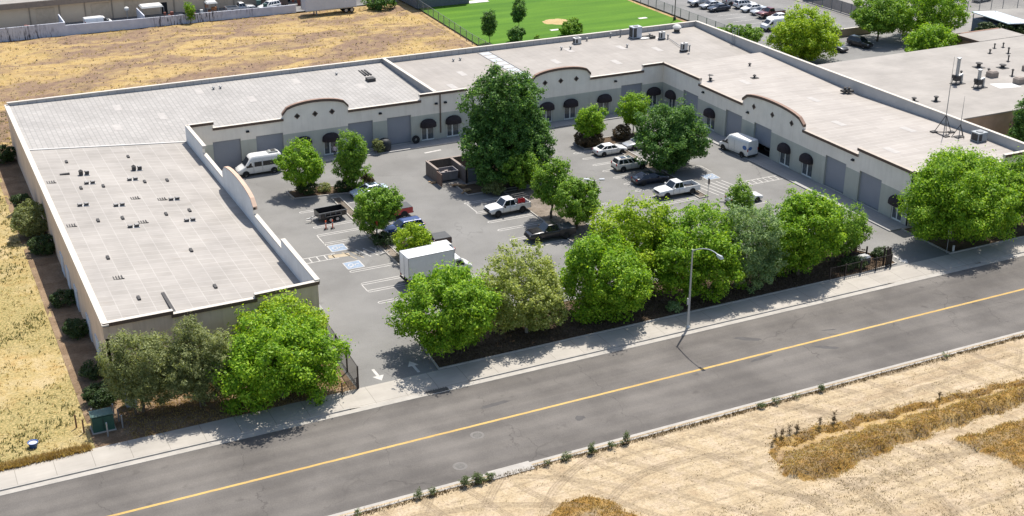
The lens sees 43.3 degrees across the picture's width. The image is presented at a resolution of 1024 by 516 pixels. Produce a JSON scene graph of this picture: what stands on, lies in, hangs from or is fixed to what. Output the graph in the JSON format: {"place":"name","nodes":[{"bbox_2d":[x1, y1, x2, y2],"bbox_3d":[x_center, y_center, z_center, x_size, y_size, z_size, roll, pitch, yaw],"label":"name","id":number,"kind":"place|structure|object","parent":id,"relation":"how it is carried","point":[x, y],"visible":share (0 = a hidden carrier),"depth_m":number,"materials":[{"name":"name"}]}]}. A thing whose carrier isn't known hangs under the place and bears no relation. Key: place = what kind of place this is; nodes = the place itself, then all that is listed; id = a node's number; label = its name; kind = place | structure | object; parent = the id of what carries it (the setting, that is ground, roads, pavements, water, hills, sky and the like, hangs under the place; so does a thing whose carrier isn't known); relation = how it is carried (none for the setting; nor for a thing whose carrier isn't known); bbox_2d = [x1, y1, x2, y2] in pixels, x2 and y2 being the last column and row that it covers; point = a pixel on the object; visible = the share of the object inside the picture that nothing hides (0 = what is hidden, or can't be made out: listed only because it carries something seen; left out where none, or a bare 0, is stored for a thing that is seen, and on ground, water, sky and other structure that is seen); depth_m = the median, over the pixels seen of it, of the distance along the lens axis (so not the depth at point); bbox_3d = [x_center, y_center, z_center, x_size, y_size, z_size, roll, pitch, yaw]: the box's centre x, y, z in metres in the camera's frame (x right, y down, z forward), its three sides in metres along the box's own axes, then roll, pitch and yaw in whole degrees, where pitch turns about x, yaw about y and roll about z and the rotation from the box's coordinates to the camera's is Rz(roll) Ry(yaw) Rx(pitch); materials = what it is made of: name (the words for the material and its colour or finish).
{"place":"outdoors","nodes":[
{"label":"outdoors","id":0,"kind":"place"},
{"bbox_2d":[0,190,89,458],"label":"dry grass","id":1,"kind":"structure","parent":0,"point":[31,362],"depth_m":120.98,"materials":[{"name":"plant"}]},
{"bbox_2d":[0,0,296,27],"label":"warehouse","id":2,"kind":"structure","parent":0,"point":[15,13],"depth_m":249.15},
{"bbox_2d":[65,0,397,24],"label":"yard paving","id":3,"kind":"structure","parent":0,"point":[298,8],"depth_m":257.61,"materials":[{"name":"concrete"}]},
{"bbox_2d":[0,5,295,41],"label":"panel wall","id":4,"kind":"structure","parent":3,"relation":"on","point":[60,28],"depth_m":244.34,"materials":[{"name":"grey concrete"}]},
{"bbox_2d":[401,0,468,8],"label":"grey shed","id":5,"kind":"structure","parent":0,"point":[430,3],"depth_m":262.84,"materials":[{"name":"grey metal"}]},
{"bbox_2d":[0,0,1019,463],"bbox_3d":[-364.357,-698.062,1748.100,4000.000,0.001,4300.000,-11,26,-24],"label":"ground","id":6,"kind":"structure","parent":0,"point":[468,42],"depth_m":236.99,"materials":[{"name":"beige soil"}]},
{"bbox_2d":[0,178,97,463],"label":"grass strip","id":7,"kind":"object","parent":6,"relation":"on","point":[37,377],"depth_m":120.42,"materials":[{"name":"plant"}]},
{"bbox_2d":[0,196,80,463],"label":"olive weeds","id":8,"kind":"object","parent":7,"relation":"on","point":[49,421],"visible":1,"depth_m":126.67,"materials":[{"name":"plant"}]},
{"bbox_2d":[0,440,92,470],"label":"kerb fringe","id":9,"kind":"object","parent":7,"relation":"on","point":[34,458],"visible":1,"depth_m":106.86,"materials":[{"name":"yellow plant"}]},
{"bbox_2d":[0,118,134,447],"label":"dirt strip","id":10,"kind":"object","parent":6,"relation":"on","point":[49,276],"visible":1,"depth_m":132.04,"materials":[{"name":"brown soil"}]},
{"bbox_2d":[9,198,47,237],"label":"shrub","id":11,"kind":"object","parent":10,"relation":"on","point":[28,215],"visible":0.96,"depth_m":149.20,"materials":[{"name":"green plant"}]},
{"bbox_2d":[26,234,54,255],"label":"shrub","id":12,"kind":"object","parent":10,"relation":"on","point":[46,244],"visible":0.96,"depth_m":145.37,"materials":[{"name":"green plant"}]},
{"bbox_2d":[49,288,75,307],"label":"shrub","id":13,"kind":"object","parent":10,"relation":"on","point":[67,296],"visible":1,"depth_m":133.41,"materials":[{"name":"green plant"}]},
{"bbox_2d":[62,317,88,339],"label":"shrub","id":14,"kind":"object","parent":10,"relation":"on","point":[73,328],"visible":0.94,"depth_m":126.48,"materials":[{"name":"green plant"}]},
{"bbox_2d":[80,380,117,409],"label":"shrub","id":15,"kind":"object","parent":10,"relation":"on","point":[101,397],"visible":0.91,"depth_m":114.34,"materials":[{"name":"green plant"}]},
{"bbox_2d":[88,407,116,434],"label":"transformer cabinet","id":16,"kind":"object","parent":10,"relation":"on","point":[99,418],"visible":1,"depth_m":110.63,"materials":[{"name":"metal"}]},
{"bbox_2d":[115,347,355,438],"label":"front bed","id":17,"kind":"object","parent":6,"relation":"on","point":[343,378],"visible":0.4,"depth_m":113.88,"materials":[{"name":"brown soil"}]},
{"bbox_2d":[94,328,179,414],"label":"oleander tree","id":18,"kind":"object","parent":17,"relation":"on","point":[133,381],"visible":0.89,"depth_m":110.37,"materials":[{"name":"green plant"}]},
{"bbox_2d":[150,311,236,407],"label":"oleander tree","id":19,"kind":"object","parent":17,"relation":"on","point":[192,378],"visible":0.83,"depth_m":111.55,"materials":[{"name":"green plant"}]},
{"bbox_2d":[226,287,330,368],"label":"street tree","id":20,"kind":"object","parent":17,"relation":"on","point":[291,298],"visible":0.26,"depth_m":119.06,"materials":[{"name":"green plant"}]},
{"bbox_2d":[204,296,358,417],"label":"street tree","id":21,"kind":"object","parent":17,"relation":"on","point":[300,368],"visible":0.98,"depth_m":112.62,"materials":[{"name":"green plant"}]},
{"bbox_2d":[0,4,472,145],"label":"vacant lot","id":22,"kind":"structure","parent":6,"relation":"on","point":[36,72],"depth_m":230.34,"materials":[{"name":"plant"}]},
{"bbox_2d":[0,9,462,116],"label":"brown weeds","id":23,"kind":"object","parent":22,"relation":"on","point":[199,47],"visible":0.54,"depth_m":229.98,"materials":[{"name":"brown plant"}]},
{"bbox_2d":[301,0,356,15],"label":"semi trailer","id":24,"kind":"object","parent":22,"relation":"on","point":[345,6],"visible":1,"depth_m":255.10,"materials":[{"name":"metal"}]},
{"bbox_2d":[4,21,1023,375],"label":"business park","id":25,"kind":"structure","parent":6,"relation":"on","point":[156,223],"depth_m":171.39,"materials":[{"name":"beige paint"}]},
{"bbox_2d":[213,139,241,169],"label":"roller door","id":26,"kind":"structure","parent":25,"relation":"in","point":[228,152],"depth_m":171.23,"materials":[{"name":"grey metal"}]},
{"bbox_2d":[256,133,283,160],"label":"roller door","id":27,"kind":"structure","parent":25,"relation":"in","point":[271,141],"depth_m":173.29,"materials":[{"name":"grey metal"}]},
{"bbox_2d":[348,120,372,149],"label":"roller door","id":28,"kind":"structure","parent":25,"relation":"in","point":[364,128],"depth_m":178.75,"materials":[{"name":"grey metal"}]},
{"bbox_2d":[387,115,410,144],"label":"roller door","id":29,"kind":"structure","parent":25,"relation":"in","point":[398,128],"depth_m":181.12,"materials":[{"name":"grey metal"}]},
{"bbox_2d":[824,156,845,193],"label":"roller door","id":30,"kind":"structure","parent":25,"relation":"in","point":[835,169],"depth_m":164.79,"materials":[{"name":"grey metal"}]},
{"bbox_2d":[858,172,881,210],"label":"roller door","id":31,"kind":"structure","parent":25,"relation":"in","point":[870,186],"depth_m":159.33,"materials":[{"name":"grey metal"}]},
{"bbox_2d":[234,106,907,309],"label":"walkway","id":32,"kind":"structure","parent":6,"relation":"on","point":[887,223],"depth_m":173.06,"materials":[{"name":"grey concrete"}]},
{"bbox_2d":[240,113,957,387],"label":"parking lot","id":33,"kind":"structure","parent":6,"relation":"on","point":[356,312],"depth_m":154.72,"materials":[{"name":"grey asphalt"}]},
{"bbox_2d":[235,149,280,176],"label":"passenger van","id":34,"kind":"object","parent":33,"relation":"on","point":[256,162],"visible":0.94,"depth_m":169.76,"materials":[{"name":"white paint"}]},
{"bbox_2d":[286,186,351,198],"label":"planter bed","id":35,"kind":"object","parent":33,"relation":"on","point":[293,194],"visible":0.46,"depth_m":163.88,"materials":[{"name":"brown soil"}]},
{"bbox_2d":[271,136,325,193],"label":"court tree","id":36,"kind":"object","parent":35,"relation":"on","point":[308,161],"visible":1,"depth_m":161.00,"materials":[{"name":"green plant"}]},
{"bbox_2d":[331,128,373,189],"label":"court tree","id":37,"kind":"object","parent":35,"relation":"on","point":[350,158],"visible":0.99,"depth_m":162.59,"materials":[{"name":"green plant"}]},
{"bbox_2d":[306,204,346,222],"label":"utility trailer","id":38,"kind":"object","parent":33,"relation":"on","point":[336,211],"visible":0.98,"depth_m":155.42,"materials":[{"name":"black paint"}]},
{"bbox_2d":[325,323,358,388],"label":"driveway gate","id":39,"kind":"structure","parent":33,"relation":"on","point":[350,366],"depth_m":119.82,"materials":[{"name":"metal"}]},
{"bbox_2d":[331,197,441,305],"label":"planter bed","id":40,"kind":"object","parent":33,"relation":"on","point":[392,254],"visible":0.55,"depth_m":150.30,"materials":[{"name":"brown soil"}]},
{"bbox_2d":[350,183,404,233],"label":"court tree","id":41,"kind":"object","parent":40,"relation":"on","point":[383,209],"visible":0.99,"depth_m":147.94,"materials":[{"name":"green plant"}]},
{"bbox_2d":[391,218,433,251],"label":"court tree","id":42,"kind":"object","parent":40,"relation":"on","point":[415,241],"visible":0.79,"depth_m":143.46,"materials":[{"name":"green plant"}]},
{"bbox_2d":[382,215,424,235],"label":"suv","id":43,"kind":"object","parent":33,"relation":"on","point":[399,223],"visible":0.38,"depth_m":150.96,"materials":[{"name":"blue paint"}]},
{"bbox_2d":[399,242,471,283],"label":"box truck","id":44,"kind":"object","parent":33,"relation":"on","point":[421,259],"visible":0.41,"depth_m":138.23,"materials":[{"name":"white paint"}]},
{"bbox_2d":[426,155,477,186],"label":"dumpster enclosure","id":45,"kind":"object","parent":33,"relation":"on","point":[466,175],"visible":0.67,"depth_m":168.92,"materials":[{"name":"brown concrete"}]},
{"bbox_2d":[456,170,556,195],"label":"planter bed","id":46,"kind":"object","parent":33,"relation":"on","point":[475,188],"visible":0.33,"depth_m":166.00,"materials":[{"name":"soil"}]},
{"bbox_2d":[469,133,523,189],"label":"dark tree","id":47,"kind":"object","parent":46,"relation":"on","point":[490,168],"visible":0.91,"depth_m":162.57,"materials":[{"name":"green plant"}]},
{"bbox_2d":[455,60,557,172],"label":"dark tree","id":48,"kind":"object","parent":46,"relation":"on","point":[513,114],"visible":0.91,"depth_m":163.32,"materials":[{"name":"green plant"}]},
{"bbox_2d":[483,192,530,217],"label":"pickup truck","id":49,"kind":"object","parent":33,"relation":"on","point":[503,204],"visible":1,"depth_m":157.07,"materials":[{"name":"white paint"}]},
{"bbox_2d":[503,187,591,242],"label":"planter bed","id":50,"kind":"object","parent":33,"relation":"on","point":[540,210],"visible":0.49,"depth_m":157.72,"materials":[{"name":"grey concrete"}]},
{"bbox_2d":[499,140,541,189],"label":"dark tree","id":51,"kind":"object","parent":50,"relation":"on","point":[530,164],"visible":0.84,"depth_m":162.87,"materials":[{"name":"green plant"}]},
{"bbox_2d":[530,154,572,218],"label":"court tree","id":52,"kind":"object","parent":50,"relation":"on","point":[545,183],"visible":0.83,"depth_m":153.29,"materials":[{"name":"green plant"}]},
{"bbox_2d":[550,174,602,228],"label":"court tree","id":53,"kind":"object","parent":50,"relation":"on","point":[578,205],"visible":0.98,"depth_m":150.63,"materials":[{"name":"green plant"}]},
{"bbox_2d":[524,220,575,243],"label":"pickup truck","id":54,"kind":"object","parent":33,"relation":"on","point":[548,229],"visible":0.96,"depth_m":149.57,"materials":[{"name":"black paint"}]},
{"bbox_2d":[299,150,907,379],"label":"parking markings","id":55,"kind":"object","parent":33,"relation":"on","point":[347,265],"visible":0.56,"depth_m":148.03,"materials":[{"name":"white paint"}]},
{"bbox_2d":[573,132,636,148],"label":"planter bed","id":56,"kind":"object","parent":33,"relation":"on","point":[612,139],"visible":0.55,"depth_m":183.70,"materials":[{"name":"soil"}]},
{"bbox_2d":[573,103,608,137],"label":"court tree","id":57,"kind":"object","parent":56,"relation":"on","point":[589,123],"visible":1,"depth_m":179.92,"materials":[{"name":"green plant"}]},
{"bbox_2d":[614,91,652,134],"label":"court tree","id":58,"kind":"object","parent":56,"relation":"on","point":[639,105],"visible":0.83,"depth_m":183.65,"materials":[{"name":"green plant"}]},
{"bbox_2d":[592,142,626,156],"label":"sedan","id":59,"kind":"object","parent":33,"relation":"on","point":[603,149],"visible":1,"depth_m":177.60,"materials":[{"name":"white paint"}]},
{"bbox_2d":[611,154,647,171],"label":"suv","id":60,"kind":"object","parent":33,"relation":"on","point":[621,163],"visible":0.89,"depth_m":171.60,"materials":[{"name":"paint"}]},
{"bbox_2d":[631,170,668,185],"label":"sedan","id":61,"kind":"object","parent":33,"relation":"on","point":[643,178],"visible":1,"depth_m":167.01,"materials":[{"name":"blue paint"}]},
{"bbox_2d":[414,246,896,369],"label":"planter bed","id":62,"kind":"object","parent":33,"relation":"on","point":[437,364],"visible":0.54,"depth_m":130.94,"materials":[{"name":"soil"}]},
{"bbox_2d":[382,255,504,357],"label":"street tree","id":63,"kind":"object","parent":62,"relation":"on","point":[467,307],"visible":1,"depth_m":120.13,"materials":[{"name":"green plant"}]},
{"bbox_2d":[476,235,570,334],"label":"street tree","id":64,"kind":"object","parent":62,"relation":"on","point":[542,285],"visible":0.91,"depth_m":125.00,"materials":[{"name":"green plant"}]},
{"bbox_2d":[555,229,656,324],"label":"street tree","id":65,"kind":"object","parent":62,"relation":"on","point":[627,292],"visible":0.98,"depth_m":127.66,"materials":[{"name":"green plant"}]},
{"bbox_2d":[587,192,675,274],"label":"street tree","id":66,"kind":"object","parent":62,"relation":"on","point":[637,228],"visible":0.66,"depth_m":132.59,"materials":[{"name":"green plant"}]},
{"bbox_2d":[644,195,749,305],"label":"street tree","id":67,"kind":"object","parent":62,"relation":"on","point":[681,243],"visible":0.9,"depth_m":132.22,"materials":[{"name":"green plant"}]},
{"bbox_2d":[709,199,789,293],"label":"street tree","id":68,"kind":"object","parent":62,"relation":"on","point":[759,258],"visible":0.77,"depth_m":134.65,"materials":[{"name":"green plant"}]},
{"bbox_2d":[765,183,849,276],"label":"street tree","id":69,"kind":"object","parent":62,"relation":"on","point":[799,214],"visible":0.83,"depth_m":137.11,"materials":[{"name":"green plant"}]},
{"bbox_2d":[815,200,867,260],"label":"street tree","id":70,"kind":"object","parent":62,"relation":"on","point":[854,241],"visible":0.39,"depth_m":142.53,"materials":[{"name":"green plant"}]},
{"bbox_2d":[633,93,715,174],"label":"dark tree","id":71,"kind":"object","parent":33,"relation":"on","point":[680,146],"visible":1,"depth_m":168.44,"materials":[{"name":"green plant"}]},
{"bbox_2d":[652,178,700,198],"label":"pickup truck","id":72,"kind":"object","parent":33,"relation":"on","point":[669,188],"visible":0.98,"depth_m":162.78,"materials":[{"name":"white paint"}]},
{"bbox_2d":[719,132,757,157],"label":"cargo van","id":73,"kind":"object","parent":33,"relation":"on","point":[742,145],"visible":1,"depth_m":176.91,"materials":[{"name":"white paint"}]},
{"bbox_2d":[724,174,756,229],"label":"young tree","id":74,"kind":"object","parent":33,"relation":"on","point":[740,190],"visible":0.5,"depth_m":146.53,"materials":[{"name":"green plant"}]},
{"bbox_2d":[636,0,909,64],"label":"car park","id":75,"kind":"structure","parent":6,"relation":"on","point":[888,44],"depth_m":251.49,"materials":[{"name":"grey asphalt"}]},
{"bbox_2d":[717,23,763,42],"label":"shrub","id":76,"kind":"object","parent":75,"relation":"on","point":[748,32],"visible":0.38,"depth_m":231.25,"materials":[{"name":"green plant"}]},
{"bbox_2d":[763,0,844,61],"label":"shade tree","id":77,"kind":"object","parent":75,"relation":"on","point":[804,37],"visible":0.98,"depth_m":219.89,"materials":[{"name":"green plant"}]},
{"bbox_2d":[849,0,909,40],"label":"shade tree","id":78,"kind":"object","parent":75,"relation":"on","point":[880,16],"visible":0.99,"depth_m":232.34,"materials":[{"name":"green plant"}]},
{"bbox_2d":[902,21,961,51],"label":"shade tree","id":79,"kind":"object","parent":75,"relation":"on","point":[930,36],"visible":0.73,"depth_m":218.38,"materials":[{"name":"green plant"}]},
{"bbox_2d":[797,0,1023,45],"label":"side yard","id":80,"kind":"structure","parent":6,"relation":"on","point":[1010,8],"depth_m":262.46,"materials":[{"name":"concrete"}]},
{"bbox_2d":[803,0,862,14],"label":"fabric fence","id":81,"kind":"object","parent":80,"relation":"on","point":[843,6],"visible":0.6,"depth_m":259.67,"materials":[{"name":"grey fabric"}]},
{"bbox_2d":[818,28,1023,135],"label":"flat roof building","id":82,"kind":"structure","parent":80,"relation":"on","point":[923,77],"depth_m":197.08,"materials":[{"name":"white concrete"}]},
{"bbox_2d":[894,0,972,38],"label":"shade tree","id":83,"kind":"object","parent":80,"relation":"on","point":[925,11],"visible":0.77,"depth_m":233.86,"materials":[{"name":"green plant"}]},
{"bbox_2d":[971,11,1023,30],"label":"shade canopy","id":84,"kind":"object","parent":80,"relation":"on","point":[995,17],"visible":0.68,"depth_m":242.18,"materials":[{"name":"grey metal"}]},
{"bbox_2d":[901,216,1023,253],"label":"planter bed","id":85,"kind":"object","parent":6,"relation":"on","point":[965,245],"visible":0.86,"depth_m":149.86,"materials":[{"name":"soil"}]},
{"bbox_2d":[892,140,1023,244],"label":"shade tree","id":86,"kind":"object","parent":85,"relation":"on","point":[967,204],"visible":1,"depth_m":144.86,"materials":[{"name":"green plant"}]},
{"bbox_2d":[996,146,1023,224],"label":"shade tree","id":87,"kind":"object","parent":85,"relation":"on","point":[1018,169],"visible":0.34,"depth_m":151.18,"materials":[{"name":"green plant"}]},
{"bbox_2d":[1005,95,1023,141],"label":"dark tree","id":88,"kind":"object","parent":6,"relation":"on","point":[1017,132],"visible":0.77,"depth_m":176.46,"materials":[{"name":"green plant"}]},
{"bbox_2d":[0,256,1023,515],"bbox_3d":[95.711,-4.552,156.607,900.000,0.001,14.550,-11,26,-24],"label":"road","id":89,"kind":"structure","parent":0,"point":[346,484],"depth_m":114.41,"materials":[{"name":"grey asphalt"}]},
{"bbox_2d":[0,251,1023,495],"bbox_3d":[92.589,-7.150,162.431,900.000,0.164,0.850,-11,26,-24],"label":"kerb","id":90,"kind":"structure","parent":89,"relation":"on","point":[394,401],"depth_m":119.53,"materials":[{"name":"concrete"}]},
{"bbox_2d":[109,288,1023,515],"bbox_3d":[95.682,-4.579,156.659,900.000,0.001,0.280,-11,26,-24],"label":"road centre line","id":91,"kind":"object","parent":89,"relation":"on","point":[543,408],"depth_m":114.40,"materials":[{"name":"yellow paint"}]},
{"bbox_2d":[329,331,1023,515],"bbox_3d":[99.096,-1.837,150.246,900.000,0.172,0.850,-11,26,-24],"label":"kerb","id":92,"kind":"structure","parent":89,"relation":"on","point":[573,451],"depth_m":113.42,"materials":[{"name":"concrete"}]},
{"bbox_2d":[488,461,533,479],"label":"drain inlet","id":93,"kind":"object","parent":92,"relation":"in","point":[526,465],"visible":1,"depth_m":105.53,"materials":[{"name":"concrete"}]},
{"bbox_2d":[0,238,1023,488],"bbox_3d":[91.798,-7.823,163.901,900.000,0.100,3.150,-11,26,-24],"label":"sidewalk","id":94,"kind":"structure","parent":0,"point":[272,416],"depth_m":120.90,"materials":[{"name":"grey concrete"}]},
{"bbox_2d":[419,0,682,45],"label":"lawn","id":95,"kind":"structure","parent":0,"point":[593,16],"depth_m":255.13,"materials":[{"name":"green plant"}]},
{"bbox_2d":[480,9,497,42],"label":"young tree","id":96,"kind":"object","parent":95,"relation":"on","point":[489,21],"visible":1,"depth_m":233.20,"materials":[{"name":"green plant"}]},
{"bbox_2d":[558,17,582,35],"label":"shrub","id":97,"kind":"object","parent":95,"relation":"on","point":[568,27],"visible":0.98,"depth_m":238.93,"materials":[{"name":"green plant"}]},
{"bbox_2d":[338,333,1023,515],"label":"dirt field","id":98,"kind":"structure","parent":0,"point":[631,481],"depth_m":105.96,"materials":[{"name":"beige soil"}]},
{"bbox_2d":[538,493,640,515],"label":"hump grass","id":99,"kind":"structure","parent":98,"relation":"on","point":[597,507],"depth_m":100.16,"materials":[{"name":"brown plant"}]},
{"bbox_2d":[352,335,1023,515],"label":"kerb fringe","id":100,"kind":"object","parent":98,"relation":"on","point":[754,408],"visible":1,"depth_m":112.40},
{"bbox_2d":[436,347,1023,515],"bbox_3d":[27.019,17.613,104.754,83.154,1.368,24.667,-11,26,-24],"label":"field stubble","id":101,"kind":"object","parent":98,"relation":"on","point":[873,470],"visible":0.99,"depth_m":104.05,"materials":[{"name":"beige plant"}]},
{"bbox_2d":[763,377,1023,481],"bbox_3d":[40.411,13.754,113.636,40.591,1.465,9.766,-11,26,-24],"label":"dry weeds","id":102,"kind":"object","parent":98,"relation":"on","point":[873,425],"visible":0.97,"depth_m":110.67,"materials":[{"name":"brown plant"}]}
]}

